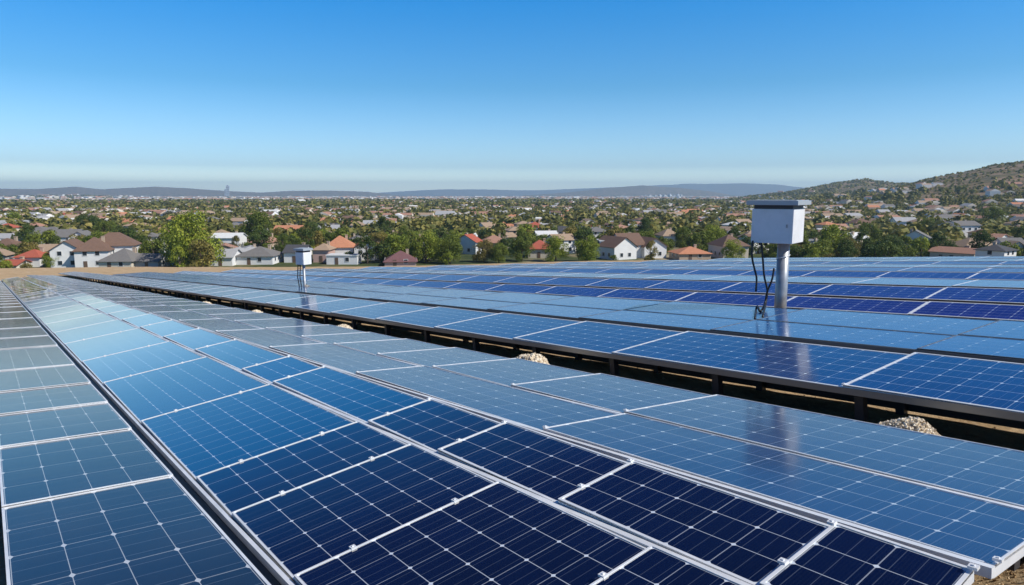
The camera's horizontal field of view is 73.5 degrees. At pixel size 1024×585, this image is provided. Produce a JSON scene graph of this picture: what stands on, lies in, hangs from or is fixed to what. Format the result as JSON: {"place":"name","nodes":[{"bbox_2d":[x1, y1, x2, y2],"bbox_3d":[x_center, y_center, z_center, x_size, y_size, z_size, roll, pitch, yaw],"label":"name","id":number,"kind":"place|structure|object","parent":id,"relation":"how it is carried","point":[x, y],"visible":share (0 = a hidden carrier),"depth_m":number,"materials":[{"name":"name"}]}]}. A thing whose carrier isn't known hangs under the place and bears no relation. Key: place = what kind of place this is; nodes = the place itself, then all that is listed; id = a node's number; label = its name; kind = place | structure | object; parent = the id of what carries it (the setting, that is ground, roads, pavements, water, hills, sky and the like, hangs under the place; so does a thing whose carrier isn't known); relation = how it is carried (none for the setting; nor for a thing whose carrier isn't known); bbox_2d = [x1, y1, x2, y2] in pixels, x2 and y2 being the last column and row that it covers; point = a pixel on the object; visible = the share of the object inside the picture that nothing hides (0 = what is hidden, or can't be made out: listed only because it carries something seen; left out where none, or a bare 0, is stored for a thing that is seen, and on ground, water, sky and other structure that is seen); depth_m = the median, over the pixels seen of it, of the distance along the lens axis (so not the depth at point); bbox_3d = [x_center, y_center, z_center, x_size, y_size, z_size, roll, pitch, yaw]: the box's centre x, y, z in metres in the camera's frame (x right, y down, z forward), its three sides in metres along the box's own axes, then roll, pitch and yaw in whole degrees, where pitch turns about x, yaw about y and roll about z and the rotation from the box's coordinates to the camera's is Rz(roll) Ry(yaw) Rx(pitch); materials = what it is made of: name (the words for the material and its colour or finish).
{"place":"outdoors","nodes":[
{"label":"outdoors","id":0,"kind":"place"},
{"bbox_2d":[0,163,1023,584],"bbox_3d":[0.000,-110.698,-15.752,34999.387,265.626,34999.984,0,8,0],"label":"ground","id":1,"kind":"structure","parent":0,"point":[998,435],"depth_m":66.71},
{"bbox_2d":[0,236,20,247],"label":"house","id":2,"kind":"structure","parent":1,"relation":"on","point":[7,241],"depth_m":230.65,"materials":[{"name":"brown wood"}]},
{"bbox_2d":[0,256,31,267],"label":"house","id":3,"kind":"structure","parent":1,"relation":"on","point":[16,263],"depth_m":197.74,"materials":[{"name":"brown wood"}]},
{"bbox_2d":[15,224,36,243],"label":"tree","id":4,"kind":"object","parent":1,"relation":"on","point":[27,228],"visible":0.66,"depth_m":251.92,"materials":[{"name":"green plant"}]},
{"bbox_2d":[15,241,39,255],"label":"tree","id":5,"kind":"object","parent":1,"relation":"on","point":[30,246],"visible":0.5,"depth_m":211.22,"materials":[{"name":"green plant"}]},
{"bbox_2d":[12,247,46,266],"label":"house","id":6,"kind":"structure","parent":1,"relation":"on","point":[34,256],"depth_m":201.55,"materials":[{"name":"tile"}]},
{"bbox_2d":[22,231,43,246],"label":"tree","id":7,"kind":"object","parent":1,"relation":"on","point":[29,238],"visible":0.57,"depth_m":227.21,"materials":[{"name":"green plant"}]},
{"bbox_2d":[32,229,60,243],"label":"tree","id":8,"kind":"object","parent":1,"relation":"on","point":[48,235],"visible":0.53,"depth_m":234.73,"materials":[{"name":"green plant"}]},
{"bbox_2d":[41,252,55,267],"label":"tree","id":9,"kind":"object","parent":1,"relation":"on","point":[47,258],"visible":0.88,"depth_m":196.78,"materials":[{"name":"green plant"}]},
{"bbox_2d":[13,228,90,243],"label":"house","id":10,"kind":"structure","parent":1,"relation":"on","point":[63,234],"depth_m":265.11,"materials":[{"name":"grey wood"}]},
{"bbox_2d":[75,212,101,228],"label":"tree","id":11,"kind":"object","parent":1,"relation":"on","point":[92,219],"visible":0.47,"depth_m":350.79,"materials":[{"name":"green plant"}]},
{"bbox_2d":[47,232,141,267],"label":"house","id":12,"kind":"structure","parent":1,"relation":"on","point":[75,252],"depth_m":198.50,"materials":[{"name":"paint"}]},
{"bbox_2d":[92,219,116,232],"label":"tree","id":13,"kind":"object","parent":1,"relation":"on","point":[103,226],"visible":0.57,"depth_m":315.98,"materials":[{"name":"green plant"}]},
{"bbox_2d":[96,247,140,266],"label":"house","id":14,"kind":"structure","parent":1,"relation":"on","point":[123,257],"depth_m":195.46,"materials":[{"name":"grey wood"}]},
{"bbox_2d":[106,224,145,243],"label":"tree","id":15,"kind":"object","parent":1,"relation":"on","point":[128,231],"visible":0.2,"depth_m":234.02,"materials":[{"name":"green plant"}]},
{"bbox_2d":[0,281,270,584],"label":"solar array","id":16,"kind":"object","parent":1,"relation":"on","point":[93,491],"visible":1,"depth_m":3.71,"materials":[{"name":"blue"}]},
{"bbox_2d":[140,238,166,252],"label":"tree","id":17,"kind":"object","parent":1,"relation":"on","point":[155,246],"visible":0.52,"depth_m":207.22,"materials":[{"name":"green plant"}]},
{"bbox_2d":[134,252,174,266],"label":"house","id":18,"kind":"structure","parent":1,"relation":"on","point":[150,260],"depth_m":197.66,"materials":[{"name":"grey wood"}]},
{"bbox_2d":[169,245,186,266],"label":"tree","id":19,"kind":"object","parent":1,"relation":"on","point":[179,250],"visible":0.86,"depth_m":184.85,"materials":[{"name":"green plant"}]},
{"bbox_2d":[158,209,225,266],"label":"tree","id":20,"kind":"object","parent":1,"relation":"on","point":[183,240],"visible":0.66,"depth_m":194.64,"materials":[{"name":"green plant"}]},
{"bbox_2d":[186,238,215,266],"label":"tree","id":21,"kind":"object","parent":1,"relation":"on","point":[199,246],"visible":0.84,"depth_m":186.67,"materials":[{"name":"green plant"}]},
{"bbox_2d":[210,247,242,265],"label":"house","id":22,"kind":"structure","parent":1,"relation":"on","point":[229,259],"depth_m":205.08,"materials":[{"name":"paint"}]},
{"bbox_2d":[211,231,247,246],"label":"house","id":23,"kind":"structure","parent":1,"relation":"on","point":[225,237],"depth_m":273.07,"materials":[{"name":"white wood"}]},
{"bbox_2d":[238,210,273,240],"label":"tree","id":24,"kind":"object","parent":1,"relation":"on","point":[258,218],"visible":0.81,"depth_m":290.30,"materials":[{"name":"green plant"}]},
{"bbox_2d":[235,244,283,264],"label":"house","id":25,"kind":"structure","parent":1,"relation":"on","point":[259,255],"depth_m":208.69,"materials":[{"name":"white wood"}]},
{"bbox_2d":[249,229,274,249],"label":"tree","id":26,"kind":"object","parent":1,"relation":"on","point":[263,236],"visible":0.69,"depth_m":243.16,"materials":[{"name":"green plant"}]},
{"bbox_2d":[274,234,291,257],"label":"tree","id":27,"kind":"object","parent":1,"relation":"on","point":[280,245],"visible":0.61,"depth_m":225.84,"materials":[{"name":"green plant"}]},
{"bbox_2d":[282,243,312,262],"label":"house","id":28,"kind":"structure","parent":1,"relation":"on","point":[289,254],"depth_m":215.28,"materials":[{"name":"white wood"}]},
{"bbox_2d":[293,247,312,286],"bbox_3d":[-6.335,-0.471,21.065,0.555,1.783,0.547,4,9,28],"label":"pole box","id":29,"kind":"object","parent":1,"relation":"on","point":[303,256],"visible":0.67,"depth_m":20.94,"materials":[{"name":"metal"}]},
{"bbox_2d":[300,228,314,255],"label":"tree","id":30,"kind":"object","parent":1,"relation":"on","point":[305,232],"visible":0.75,"depth_m":237.14,"materials":[{"name":"green plant"}]},
{"bbox_2d":[303,230,327,246],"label":"tree","id":31,"kind":"object","parent":1,"relation":"on","point":[319,235],"visible":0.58,"depth_m":248.91,"materials":[{"name":"green plant"}]},
{"bbox_2d":[313,241,335,262],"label":"house","id":32,"kind":"structure","parent":1,"relation":"on","point":[321,251],"depth_m":215.29,"materials":[{"name":"paint"}]},
{"bbox_2d":[329,227,351,241],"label":"tree","id":33,"kind":"object","parent":1,"relation":"on","point":[340,231],"visible":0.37,"depth_m":248.34,"materials":[{"name":"green plant"}]},
{"bbox_2d":[325,253,361,264],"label":"house","id":34,"kind":"structure","parent":1,"relation":"on","point":[342,259],"depth_m":209.01,"materials":[{"name":"paint"}]},
{"bbox_2d":[330,235,378,259],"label":"house","id":35,"kind":"structure","parent":1,"relation":"on","point":[341,244],"depth_m":224.19,"materials":[{"name":"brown wood"}]},
{"bbox_2d":[354,233,376,263],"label":"tree","id":36,"kind":"object","parent":1,"relation":"on","point":[365,242],"visible":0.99,"depth_m":209.90,"materials":[{"name":"green plant"}]},
{"bbox_2d":[370,231,392,260],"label":"tree","id":37,"kind":"object","parent":1,"relation":"on","point":[378,236],"visible":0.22,"depth_m":221.88,"materials":[{"name":"green plant"}]},
{"bbox_2d":[376,216,390,232],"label":"tree","id":38,"kind":"object","parent":1,"relation":"on","point":[382,222],"visible":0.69,"depth_m":286.91,"materials":[{"name":"green plant"}]},
{"bbox_2d":[373,241,395,261],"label":"tree","id":39,"kind":"object","parent":1,"relation":"on","point":[379,249],"visible":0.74,"depth_m":212.19,"materials":[{"name":"green plant"}]},
{"bbox_2d":[384,234,409,256],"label":"tree","id":40,"kind":"object","parent":1,"relation":"on","point":[391,239],"visible":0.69,"depth_m":214.50,"materials":[{"name":"green plant"}]},
{"bbox_2d":[383,249,417,265],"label":"house","id":41,"kind":"structure","parent":1,"relation":"on","point":[400,258],"depth_m":202.99,"materials":[{"name":"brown wood"}]},
{"bbox_2d":[409,228,441,262],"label":"tree","id":42,"kind":"object","parent":1,"relation":"on","point":[429,241],"visible":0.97,"depth_m":212.10,"materials":[{"name":"green plant"}]},
{"bbox_2d":[435,234,463,263],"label":"tree","id":43,"kind":"object","parent":1,"relation":"on","point":[452,240],"visible":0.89,"depth_m":209.61,"materials":[{"name":"green plant"}]},
{"bbox_2d":[458,233,482,254],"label":"house","id":44,"kind":"structure","parent":1,"relation":"on","point":[468,241],"depth_m":245.15,"materials":[{"name":"blue wood"}]},
{"bbox_2d":[471,239,493,261],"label":"tree","id":45,"kind":"object","parent":1,"relation":"on","point":[483,254],"visible":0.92,"depth_m":215.59,"materials":[{"name":"green plant"}]},
{"bbox_2d":[1,276,979,584],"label":"solar array","id":46,"kind":"object","parent":1,"relation":"on","point":[287,470],"visible":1,"depth_m":3.35,"materials":[{"name":"blue"}]},
{"bbox_2d":[489,242,508,262],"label":"tree","id":47,"kind":"object","parent":1,"relation":"on","point":[498,254],"visible":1,"depth_m":213.28,"materials":[{"name":"green plant"}]},
{"bbox_2d":[0,180,1023,243],"bbox_3d":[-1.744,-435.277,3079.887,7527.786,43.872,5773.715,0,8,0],"label":"distant trees","id":48,"kind":"object","parent":1,"relation":"on","point":[578,212],"visible":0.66,"depth_m":563.23,"materials":[{"name":"plant"}]},
{"bbox_2d":[0,182,1023,220],"bbox_3d":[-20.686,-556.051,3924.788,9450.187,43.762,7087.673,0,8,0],"label":"distant houses","id":49,"kind":"structure","parent":1,"relation":"on","point":[936,206],"depth_m":744.27,"materials":[{"name":"ceramic"}]},
{"bbox_2d":[509,236,535,261],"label":"tree","id":50,"kind":"object","parent":1,"relation":"on","point":[520,243],"visible":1,"depth_m":217.99,"materials":[{"name":"green plant"}]},
{"bbox_2d":[26,275,1023,578],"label":"solar array","id":51,"kind":"object","parent":1,"relation":"on","point":[952,499],"visible":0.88,"depth_m":4.01,"materials":[{"name":"blue"}]},
{"bbox_2d":[516,353,549,364],"bbox_3d":[0.211,0.854,7.729,0.478,0.409,0.650,-5,10,-32],"label":"gravel pile","id":52,"kind":"object","parent":1,"relation":"on","point":[535,357],"visible":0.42,"depth_m":7.61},
{"bbox_2d":[527,238,549,257],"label":"house","id":53,"kind":"structure","parent":1,"relation":"on","point":[538,246],"depth_m":229.70,"materials":[{"name":"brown wood"}]},
{"bbox_2d":[58,272,1023,428],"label":"solar array","id":54,"kind":"object","parent":1,"relation":"on","point":[979,390],"visible":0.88,"depth_m":6.82,"materials":[{"name":"blue"}]},
{"bbox_2d":[541,235,569,261],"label":"tree","id":55,"kind":"object","parent":1,"relation":"on","point":[554,245],"visible":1,"depth_m":217.25,"materials":[{"name":"green plant"}]},
{"bbox_2d":[546,232,577,253],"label":"house","id":56,"kind":"structure","parent":1,"relation":"on","point":[569,239],"depth_m":248.59,"materials":[{"name":"white wood"}]},
{"bbox_2d":[113,272,1023,363],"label":"solar array","id":57,"kind":"object","parent":1,"relation":"on","point":[999,340],"visible":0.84,"depth_m":9.06,"materials":[{"name":"blue"}]},
{"bbox_2d":[573,228,593,252],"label":"tree","id":58,"kind":"object","parent":1,"relation":"on","point":[581,233],"visible":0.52,"depth_m":248.89,"materials":[{"name":"green plant"}]},
{"bbox_2d":[574,234,601,260],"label":"tree","id":59,"kind":"object","parent":1,"relation":"on","point":[591,245],"visible":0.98,"depth_m":215.19,"materials":[{"name":"green plant"}]},
{"bbox_2d":[174,271,1023,320],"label":"solar array","id":60,"kind":"object","parent":1,"relation":"on","point":[983,311],"visible":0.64,"depth_m":12.57,"materials":[{"name":"blue"}]},
{"bbox_2d":[222,269,1023,304],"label":"solar array","id":61,"kind":"object","parent":1,"relation":"on","point":[975,295],"visible":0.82,"depth_m":15.23,"materials":[{"name":"blue"}]},
{"bbox_2d":[594,232,667,259],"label":"house","id":62,"kind":"structure","parent":1,"relation":"on","point":[625,246],"depth_m":228.59,"materials":[{"name":"paint"}]},
{"bbox_2d":[636,218,651,232],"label":"tree","id":63,"kind":"object","parent":1,"relation":"on","point":[645,222],"visible":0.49,"depth_m":286.78,"materials":[{"name":"green plant"}]},
{"bbox_2d":[645,241,658,259],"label":"tree","id":64,"kind":"object","parent":1,"relation":"on","point":[650,255],"visible":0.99,"depth_m":212.45,"materials":[{"name":"green plant"}]},
{"bbox_2d":[295,268,1023,288],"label":"solar array","id":65,"kind":"object","parent":1,"relation":"on","point":[978,283],"visible":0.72,"depth_m":18.66,"materials":[{"name":"blue"}]},
{"bbox_2d":[654,228,678,246],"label":"house","id":66,"kind":"structure","parent":1,"relation":"on","point":[669,233],"depth_m":280.83,"materials":[{"name":"brown wood"}]},
{"bbox_2d":[674,227,690,247],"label":"tree","id":67,"kind":"object","parent":1,"relation":"on","point":[682,230],"visible":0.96,"depth_m":256.60,"materials":[{"name":"green plant"}]},
{"bbox_2d":[667,244,712,259],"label":"house","id":68,"kind":"structure","parent":1,"relation":"on","point":[690,253],"depth_m":222.61,"materials":[{"name":"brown wood"}]},
{"bbox_2d":[361,267,1023,279],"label":"solar array","id":69,"kind":"object","parent":1,"relation":"on","point":[958,275],"visible":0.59,"depth_m":21.20,"materials":[{"name":"blue"}]},
{"bbox_2d":[688,230,711,250],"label":"tree","id":70,"kind":"object","parent":1,"relation":"on","point":[703,236],"visible":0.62,"depth_m":255.15,"materials":[{"name":"green plant"}]},
{"bbox_2d":[702,224,726,250],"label":"tree","id":71,"kind":"object","parent":1,"relation":"on","point":[710,231],"visible":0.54,"depth_m":258.32,"materials":[{"name":"green plant"}]},
{"bbox_2d":[429,265,1023,272],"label":"solar array","id":72,"kind":"object","parent":1,"relation":"on","point":[938,269],"visible":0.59,"depth_m":23.38,"materials":[{"name":"blue"}]},
{"bbox_2d":[707,234,749,257],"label":"house","id":73,"kind":"structure","parent":1,"relation":"on","point":[716,246],"depth_m":229.68,"materials":[{"name":"paint"}]},
{"bbox_2d":[721,239,746,257],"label":"tree","id":74,"kind":"object","parent":1,"relation":"on","point":[732,246],"visible":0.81,"depth_m":215.68,"materials":[{"name":"green plant"}]},
{"bbox_2d":[739,235,757,254],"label":"tree","id":75,"kind":"object","parent":1,"relation":"on","point":[746,239],"visible":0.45,"depth_m":239.10,"materials":[{"name":"green plant"}]},
{"bbox_2d":[504,264,1023,267],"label":"solar array","id":76,"kind":"object","parent":1,"relation":"on","point":[889,265],"visible":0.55,"depth_m":25.79,"materials":[{"name":"blue"}]},
{"bbox_2d":[746,200,810,318],"bbox_3d":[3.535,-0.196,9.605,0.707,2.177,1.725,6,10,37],"label":"pole box","id":77,"kind":"object","parent":1,"relation":"on","point":[780,223],"visible":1,"depth_m":9.75,"materials":[{"name":"metal"}]},
{"bbox_2d":[554,261,1023,264],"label":"solar array","id":78,"kind":"object","parent":1,"relation":"on","point":[951,262],"visible":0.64,"depth_m":28.12,"materials":[{"name":"blue"}]},
{"bbox_2d":[799,241,828,257],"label":"tree","id":79,"kind":"object","parent":1,"relation":"on","point":[808,247],"visible":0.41,"depth_m":200.94,"materials":[{"name":"green plant"}]},
{"bbox_2d":[817,224,847,255],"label":"tree","id":80,"kind":"object","parent":1,"relation":"on","point":[831,231],"visible":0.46,"depth_m":224.08,"materials":[{"name":"green plant"}]},
{"bbox_2d":[643,259,1023,261],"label":"solar array","id":81,"kind":"object","parent":1,"relation":"on","point":[858,260],"visible":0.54,"depth_m":32.36,"materials":[{"name":"blue"}]},
{"bbox_2d":[831,238,857,256],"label":"tree","id":82,"kind":"object","parent":1,"relation":"on","point":[846,249],"visible":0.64,"depth_m":184.97,"materials":[{"name":"green plant"}]},
{"bbox_2d":[834,236,861,256],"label":"tree","id":83,"kind":"object","parent":1,"relation":"on","point":[856,245],"visible":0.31,"depth_m":215.85,"materials":[{"name":"green plant"}]},
{"bbox_2d":[854,229,871,254],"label":"tree","id":84,"kind":"object","parent":1,"relation":"on","point":[861,235],"visible":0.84,"depth_m":228.50,"materials":[{"name":"green plant"}]},
{"bbox_2d":[709,256,1023,259],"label":"solar array","id":85,"kind":"object","parent":1,"relation":"on","point":[985,257],"visible":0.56,"depth_m":34.71,"materials":[{"name":"blue"}]},
{"bbox_2d":[858,221,882,243],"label":"tree","id":86,"kind":"object","parent":1,"relation":"on","point":[874,233],"visible":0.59,"depth_m":277.84,"materials":[{"name":"green plant"}]},
{"bbox_2d":[858,243,887,256],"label":"tree","id":87,"kind":"object","parent":1,"relation":"on","point":[872,249],"visible":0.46,"depth_m":197.14,"materials":[{"name":"green plant"}]},
{"bbox_2d":[750,160,1023,200],"bbox_3d":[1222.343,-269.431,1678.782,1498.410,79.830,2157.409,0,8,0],"label":"hill scrub","id":88,"kind":"object","parent":1,"relation":"on","point":[824,188],"visible":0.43,"depth_m":1123.31,"materials":[{"name":"plant"}]},
{"bbox_2d":[869,233,906,256],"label":"tree","id":89,"kind":"object","parent":1,"relation":"on","point":[895,240],"visible":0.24,"depth_m":216.34,"materials":[{"name":"green plant"}]},
{"bbox_2d":[875,240,902,256],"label":"tree","id":90,"kind":"object","parent":1,"relation":"on","point":[890,248],"visible":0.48,"depth_m":184.69,"materials":[{"name":"green plant"}]},
{"bbox_2d":[889,216,915,224],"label":"house","id":91,"kind":"structure","parent":1,"relation":"on","point":[904,220],"depth_m":430.88,"materials":[{"name":"paint"}]},
{"bbox_2d":[877,416,940,435],"bbox_3d":[2.655,1.020,4.555,0.462,0.400,0.705,-6,10,-36],"label":"gravel pile","id":92,"kind":"object","parent":1,"relation":"on","point":[917,424],"visible":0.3,"depth_m":4.50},
{"bbox_2d":[900,245,917,256],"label":"tree","id":93,"kind":"object","parent":1,"relation":"on","point":[911,250],"visible":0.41,"depth_m":217.69,"materials":[{"name":"green plant"}]},
{"bbox_2d":[902,229,931,253],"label":"house","id":94,"kind":"structure","parent":1,"relation":"on","point":[914,234],"depth_m":244.38,"materials":[{"name":"grey wood"}]},
{"bbox_2d":[908,236,929,256],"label":"tree","id":95,"kind":"object","parent":1,"relation":"on","point":[924,243],"visible":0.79,"depth_m":226.62,"materials":[{"name":"green plant"}]},
{"bbox_2d":[928,245,976,256],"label":"house","id":96,"kind":"structure","parent":1,"relation":"on","point":[940,251],"depth_m":217.84,"materials":[{"name":"ceramic"}]},
{"bbox_2d":[950,220,981,237],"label":"house","id":97,"kind":"structure","parent":1,"relation":"on","point":[967,226],"depth_m":341.82,"materials":[{"name":"paint"}]},
{"bbox_2d":[968,230,997,247],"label":"tree","id":98,"kind":"object","parent":1,"relation":"on","point":[982,238],"visible":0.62,"depth_m":227.50,"materials":[{"name":"green plant"}]},
{"bbox_2d":[952,237,1023,247],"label":"house","id":99,"kind":"structure","parent":1,"relation":"on","point":[962,243],"depth_m":234.92,"materials":[{"name":"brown wood"}]},
{"bbox_2d":[977,204,1008,222],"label":"tree","id":100,"kind":"object","parent":1,"relation":"on","point":[997,211],"visible":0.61,"depth_m":429.38,"materials":[{"name":"green plant"}]},
{"bbox_2d":[973,241,1017,255],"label":"house","id":101,"kind":"structure","parent":1,"relation":"on","point":[995,249],"depth_m":201.15,"materials":[{"name":"white wood"}]},
{"bbox_2d":[992,236,1023,246],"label":"house","id":102,"kind":"structure","parent":1,"relation":"on","point":[998,240],"depth_m":233.93,"materials":[{"name":"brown wood"}]},
{"bbox_2d":[1000,240,1022,255],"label":"tree","id":103,"kind":"object","parent":1,"relation":"on","point":[1018,252],"visible":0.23,"depth_m":206.46,"materials":[{"name":"green plant"}]},
{"bbox_2d":[1007,225,1023,239],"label":"tree","id":104,"kind":"object","parent":1,"relation":"on","point":[1018,230],"visible":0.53,"depth_m":267.33,"materials":[{"name":"green plant"}]},
{"bbox_2d":[0,0,1023,192],"label":"sky","id":105,"kind":"structure","parent":0,"point":[376,96],"materials":[{"name":"blue"}]},
{"bbox_2d":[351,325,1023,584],"bbox_3d":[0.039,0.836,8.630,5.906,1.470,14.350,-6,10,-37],"label":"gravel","id":106,"kind":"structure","parent":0,"point":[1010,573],"depth_m":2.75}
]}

